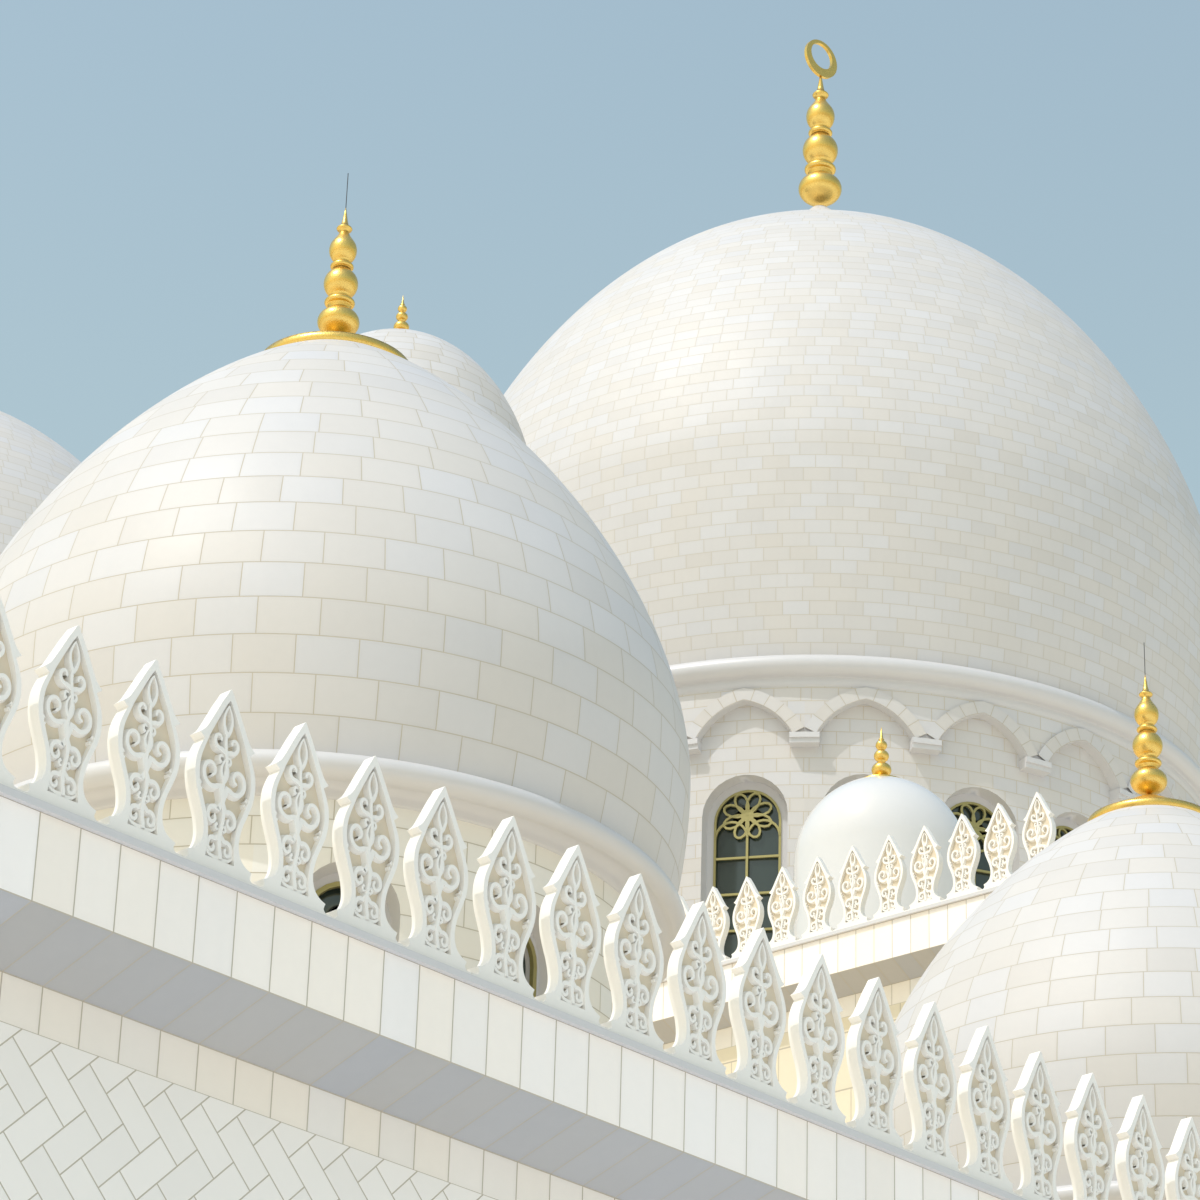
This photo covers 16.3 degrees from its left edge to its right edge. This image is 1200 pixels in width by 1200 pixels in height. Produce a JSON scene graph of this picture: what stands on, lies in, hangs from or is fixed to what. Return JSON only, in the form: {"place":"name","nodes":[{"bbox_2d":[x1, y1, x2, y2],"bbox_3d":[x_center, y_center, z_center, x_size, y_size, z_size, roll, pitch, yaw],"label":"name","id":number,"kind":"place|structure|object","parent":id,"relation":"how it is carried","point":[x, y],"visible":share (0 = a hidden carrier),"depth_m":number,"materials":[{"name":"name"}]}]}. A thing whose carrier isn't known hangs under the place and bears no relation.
{"place":"outdoors","nodes":[
{"label":"outdoors","id":0,"kind":"place"},
{"bbox_2d":[0,0,1199,514],"label":"sky","id":1,"kind":"structure","parent":0,"point":[174,174],"materials":[{"name":"blue"}]},
{"bbox_2d":[653,886,997,1122],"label":"wall","id":2,"kind":"structure","parent":0,"point":[897,953],"depth_m":69.61,"materials":[{"name":"stone"}]},
{"bbox_2d":[679,895,689,916],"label":"merlon","id":3,"kind":"object","parent":2,"relation":"on","point":[685,906],"visible":0.04,"depth_m":72.59,"materials":[{"name":"stone"}]},
{"bbox_2d":[705,886,729,961],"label":"merlon","id":4,"kind":"object","parent":2,"relation":"on","point":[716,907],"visible":0.45,"depth_m":71.98,"materials":[{"name":"stone"}]},
{"bbox_2d":[729,876,763,959],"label":"merlon","id":5,"kind":"object","parent":2,"relation":"on","point":[748,914],"visible":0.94,"depth_m":71.57,"materials":[{"name":"stone"}]},
{"bbox_2d":[768,867,799,947],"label":"merlon","id":6,"kind":"object","parent":2,"relation":"on","point":[783,905],"visible":0.99,"depth_m":71.08,"materials":[{"name":"stone"}]},
{"bbox_2d":[799,856,834,939],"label":"merlon","id":7,"kind":"object","parent":2,"relation":"on","point":[818,895],"visible":1,"depth_m":70.66,"materials":[{"name":"stone"}]},
{"bbox_2d":[834,845,870,930],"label":"merlon","id":8,"kind":"object","parent":2,"relation":"on","point":[854,882],"visible":1,"depth_m":70.24,"materials":[{"name":"stone"}]},
{"bbox_2d":[870,835,907,920],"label":"merlon","id":9,"kind":"object","parent":2,"relation":"on","point":[890,875],"visible":1,"depth_m":69.81,"materials":[{"name":"stone"}]},
{"bbox_2d":[678,704,1160,958],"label":"drum","id":10,"kind":"object","parent":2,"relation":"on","point":[747,747],"visible":0.09,"depth_m":133.21,"materials":[{"name":"stone"}]},
{"bbox_2d":[713,790,1073,932],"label":"lattice","id":11,"kind":"object","parent":10,"relation":"attached to","point":[747,816],"visible":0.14,"depth_m":132.86,"materials":[{"name":"gold metal"}]},
{"bbox_2d":[679,686,1197,804],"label":"arcade","id":12,"kind":"object","parent":10,"relation":"on","point":[804,715],"visible":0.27,"depth_m":133.86,"materials":[{"name":"stone"}]},
{"bbox_2d":[669,654,1199,805],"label":"cornice","id":13,"kind":"structure","parent":12,"relation":"on","point":[1180,766],"depth_m":134.20,"materials":[{"name":"stone"}]},
{"bbox_2d":[504,205,1199,817],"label":"dome","id":14,"kind":"structure","parent":13,"relation":"on","point":[818,429],"depth_m":138.59,"materials":[{"name":"stone"}]},
{"bbox_2d":[798,76,841,206],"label":"finial","id":15,"kind":"object","parent":14,"relation":"on","point":[820,184],"visible":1,"depth_m":158.43,"materials":[{"name":"gold metal"}]},
{"bbox_2d":[804,39,836,78],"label":"finial ring","id":16,"kind":"object","parent":15,"relation":"attached to","point":[818,70],"visible":1,"depth_m":160.73,"materials":[{"name":"gold metal"}]},
{"bbox_2d":[906,825,943,910],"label":"merlon","id":17,"kind":"object","parent":2,"relation":"on","point":[926,865],"visible":1,"depth_m":69.39,"materials":[{"name":"stone"}]},
{"bbox_2d":[943,813,981,900],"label":"merlon","id":18,"kind":"object","parent":2,"relation":"on","point":[963,854],"visible":1,"depth_m":68.97,"materials":[{"name":"stone"}]},
{"bbox_2d":[981,803,1017,889],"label":"merlon","id":19,"kind":"object","parent":2,"relation":"on","point":[1000,843],"visible":0.98,"depth_m":68.57,"materials":[{"name":"stone"}]},
{"bbox_2d":[1022,792,1055,859],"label":"merlon","id":20,"kind":"object","parent":2,"relation":"on","point":[1039,832],"visible":0.68,"depth_m":68.22,"materials":[{"name":"stone"}]},
{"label":"drum","id":21,"kind":"object","parent":2,"relation":"on","visible":0},
{"bbox_2d":[0,411,80,554],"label":"dome","id":22,"kind":"structure","parent":21,"relation":"on","point":[37,467],"depth_m":144.29,"materials":[{"name":"stone"}]},
{"bbox_2d":[793,776,957,938],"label":"small dome","id":23,"kind":"structure","parent":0,"point":[865,816],"depth_m":78.51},
{"bbox_2d":[871,727,891,774],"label":"finial","id":24,"kind":"object","parent":23,"relation":"on","point":[881,758],"visible":0.95,"depth_m":80.58,"materials":[{"name":"gold metal"}]},
{"bbox_2d":[863,774,899,777],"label":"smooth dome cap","id":25,"kind":"object","parent":23,"relation":"on","point":[881,775],"visible":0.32,"depth_m":79.98,"materials":[{"name":"gold metal"}]},
{"bbox_2d":[1056,1181,1165,1199],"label":"dome ring","id":26,"kind":"object","parent":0,"point":[1064,1192],"visible":0.16,"depth_m":51.72,"materials":[{"name":"white stone"}]},
{"bbox_3d":[7.334,11.778,53.633,7.342,5.731,7.341,2,-27,0],"label":"drum","id":27,"kind":"object","parent":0,"visible":0},
{"bbox_2d":[892,805,1199,1190],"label":"dome","id":28,"kind":"structure","parent":27,"relation":"on","point":[1073,956],"depth_m":53.61,"materials":[{"name":"tile"}]},
{"bbox_2d":[1087,794,1199,821],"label":"finial base","id":29,"kind":"object","parent":28,"relation":"on","point":[1149,799],"visible":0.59,"depth_m":57.35,"materials":[{"name":"gold metal"}]},
{"bbox_2d":[1130,675,1167,794],"bbox_3d":[7.645,1.867,58.685,0.516,1.856,0.516,2,-27,0],"label":"finial","id":30,"kind":"object","parent":28,"relation":"on","point":[1148,776],"visible":1,"depth_m":58.42,"materials":[{"name":"gold metal"}]},
{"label":"drum","id":31,"kind":"object","parent":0,"visible":0},
{"bbox_2d":[361,328,525,443],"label":"dome","id":32,"kind":"structure","parent":31,"relation":"on","point":[458,369],"depth_m":123.56,"materials":[{"name":"white stone"}]},
{"bbox_2d":[393,297,408,328],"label":"finial","id":33,"kind":"object","parent":32,"relation":"on","point":[401,318],"visible":0.84,"depth_m":127.37,"materials":[{"name":"gold metal"}]},
{"label":"ground","id":34,"kind":"structure","parent":0,"visible":0},
{"bbox_2d":[0,783,1025,1199],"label":"wall","id":35,"kind":"structure","parent":34,"relation":"on","point":[174,1027],"depth_m":31.16,"materials":[{"name":"stone"}]},
{"bbox_2d":[0,597,21,791],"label":"merlon","id":36,"kind":"object","parent":35,"relation":"on","point":[10,685],"visible":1,"depth_m":29.67,"materials":[{"name":"stone"}]},
{"bbox_2d":[18,625,101,823],"bbox_3d":[-3.823,0.859,29.991,0.120,1.488,0.740,-22,-35,38],"label":"merlon","id":37,"kind":"object","parent":35,"relation":"on","point":[64,717],"visible":1,"depth_m":29.92,"materials":[{"name":"stone"}]},
{"bbox_2d":[98,659,180,855],"bbox_3d":[-3.310,1.114,30.461,0.120,1.489,0.740,-23,-36,39],"label":"merlon","id":38,"kind":"object","parent":35,"relation":"on","point":[143,746],"visible":1,"depth_m":30.39,"materials":[{"name":"stone"}]},
{"bbox_2d":[177,689,256,886],"bbox_3d":[-2.800,1.357,30.934,0.120,1.513,0.740,-22,-35,39],"label":"merlon","id":39,"kind":"object","parent":35,"relation":"on","point":[220,780],"visible":1,"depth_m":30.86,"materials":[{"name":"stone"}]},
{"bbox_2d":[253,722,330,916],"bbox_3d":[-2.285,1.614,31.406,0.120,1.514,0.740,-22,-36,39],"label":"merlon","id":40,"kind":"object","parent":35,"relation":"on","point":[294,811],"visible":1,"depth_m":31.33,"materials":[{"name":"stone"}]},
{"bbox_2d":[94,796,619,1023],"bbox_3d":[-3.241,6.016,42.746,7.342,5.515,7.342,2,-27,0],"label":"drum","id":41,"kind":"object","parent":35,"relation":"on","point":[253,851],"visible":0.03,"depth_m":40.76,"materials":[{"name":"stone"}]},
{"bbox_2d":[0,339,690,891],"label":"dome","id":42,"kind":"structure","parent":41,"relation":"on","point":[348,547],"depth_m":42.10,"materials":[{"name":"stone"}]},
{"bbox_2d":[264,331,407,359],"bbox_3d":[-2.966,-2.724,47.202,1.762,0.576,1.762,2,-27,0],"label":"finial base","id":43,"kind":"object","parent":42,"relation":"on","point":[346,336],"visible":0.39,"depth_m":46.38,"materials":[{"name":"gold metal"}]},
{"bbox_2d":[317,208,359,332],"bbox_3d":[-2.934,-3.736,47.718,0.478,1.719,0.478,2,-27,0],"label":"finial","id":44,"kind":"object","parent":42,"relation":"on","point":[337,313],"visible":0.98,"depth_m":47.48,"materials":[{"name":"gold metal"}]},
{"bbox_2d":[14,749,685,982],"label":"cornice","id":45,"kind":"structure","parent":41,"relation":"on","point":[613,859],"depth_m":41.14,"materials":[{"name":"white stone"}]},
{"bbox_2d":[315,881,536,996],"bbox_3d":[-2.741,5.311,40.529,6.236,4.785,2.078,7,-27,-10],"label":"window frame","id":46,"kind":"object","parent":41,"relation":"attached to","point":[529,945],"visible":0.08,"depth_m":41.42,"materials":[{"name":"gold"}]},
{"bbox_2d":[326,756,402,945],"bbox_3d":[-1.778,1.876,31.867,0.120,1.494,0.740,-23,-35,39],"label":"merlon","id":47,"kind":"object","parent":35,"relation":"on","point":[365,841],"visible":1,"depth_m":31.80,"materials":[{"name":"stone"}]},
{"bbox_2d":[398,786,471,973],"bbox_3d":[-1.265,2.131,32.337,0.120,1.494,0.740,-22,-35,38],"label":"merlon","id":48,"kind":"object","parent":35,"relation":"on","point":[435,870],"visible":1,"depth_m":32.26,"materials":[{"name":"stone"}]},
{"bbox_2d":[467,816,538,1001],"bbox_3d":[-0.747,2.386,32.813,0.120,1.502,0.740,-22,-36,38],"label":"merlon","id":49,"kind":"object","parent":35,"relation":"on","point":[504,901],"visible":1,"depth_m":32.74,"materials":[{"name":"stone"}]},
{"bbox_2d":[534,845,604,1027],"bbox_3d":[-0.237,2.641,33.281,0.120,1.501,0.740,-22,-36,39],"label":"merlon","id":50,"kind":"object","parent":35,"relation":"on","point":[570,928],"visible":1,"depth_m":33.21,"materials":[{"name":"stone"}]},
{"bbox_2d":[600,873,668,1053],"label":"merlon","id":51,"kind":"object","parent":35,"relation":"on","point":[633,957],"visible":1,"depth_m":33.67,"materials":[{"name":"stone"}]},
{"bbox_2d":[664,901,730,1079],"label":"merlon","id":52,"kind":"object","parent":35,"relation":"on","point":[696,982],"visible":1,"depth_m":34.14,"materials":[{"name":"stone"}]},
{"bbox_2d":[726,927,791,1103],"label":"merlon","id":53,"kind":"object","parent":35,"relation":"on","point":[757,1008],"visible":1,"depth_m":34.61,"materials":[{"name":"stone"}]},
{"bbox_2d":[787,954,850,1127],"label":"merlon","id":54,"kind":"object","parent":35,"relation":"on","point":[816,1034],"visible":1,"depth_m":35.08,"materials":[{"name":"stone"}]},
{"bbox_2d":[846,977,907,1150],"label":"merlon","id":55,"kind":"object","parent":35,"relation":"on","point":[873,1058],"visible":1,"depth_m":35.55,"materials":[{"name":"stone"}]},
{"bbox_2d":[903,1001,962,1173],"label":"merlon","id":56,"kind":"object","parent":35,"relation":"on","point":[929,1082],"visible":1,"depth_m":36.02,"materials":[{"name":"stone"}]},
{"bbox_2d":[957,1025,1017,1195],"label":"merlon","id":57,"kind":"object","parent":35,"relation":"on","point":[983,1101],"visible":1,"depth_m":36.49,"materials":[{"name":"stone"}]},
{"bbox_2d":[1011,1051,1062,1199],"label":"merlon","id":58,"kind":"object","parent":35,"relation":"on","point":[1036,1127],"visible":1,"depth_m":36.97,"materials":[{"name":"stone"}]},
{"bbox_2d":[1064,1073,1114,1199],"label":"merlon","id":59,"kind":"object","parent":35,"relation":"on","point":[1089,1150],"visible":1,"depth_m":37.50,"materials":[{"name":"stone"}]},
{"bbox_2d":[1115,1095,1164,1199],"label":"merlon","id":60,"kind":"object","parent":35,"relation":"on","point":[1139,1169],"visible":1,"depth_m":38.02,"materials":[{"name":"stone"}]},
{"bbox_2d":[1165,1117,1199,1199],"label":"merlon","id":61,"kind":"object","parent":35,"relation":"on","point":[1182,1175],"visible":1,"depth_m":38.48,"materials":[{"name":"stone"}]}
]}

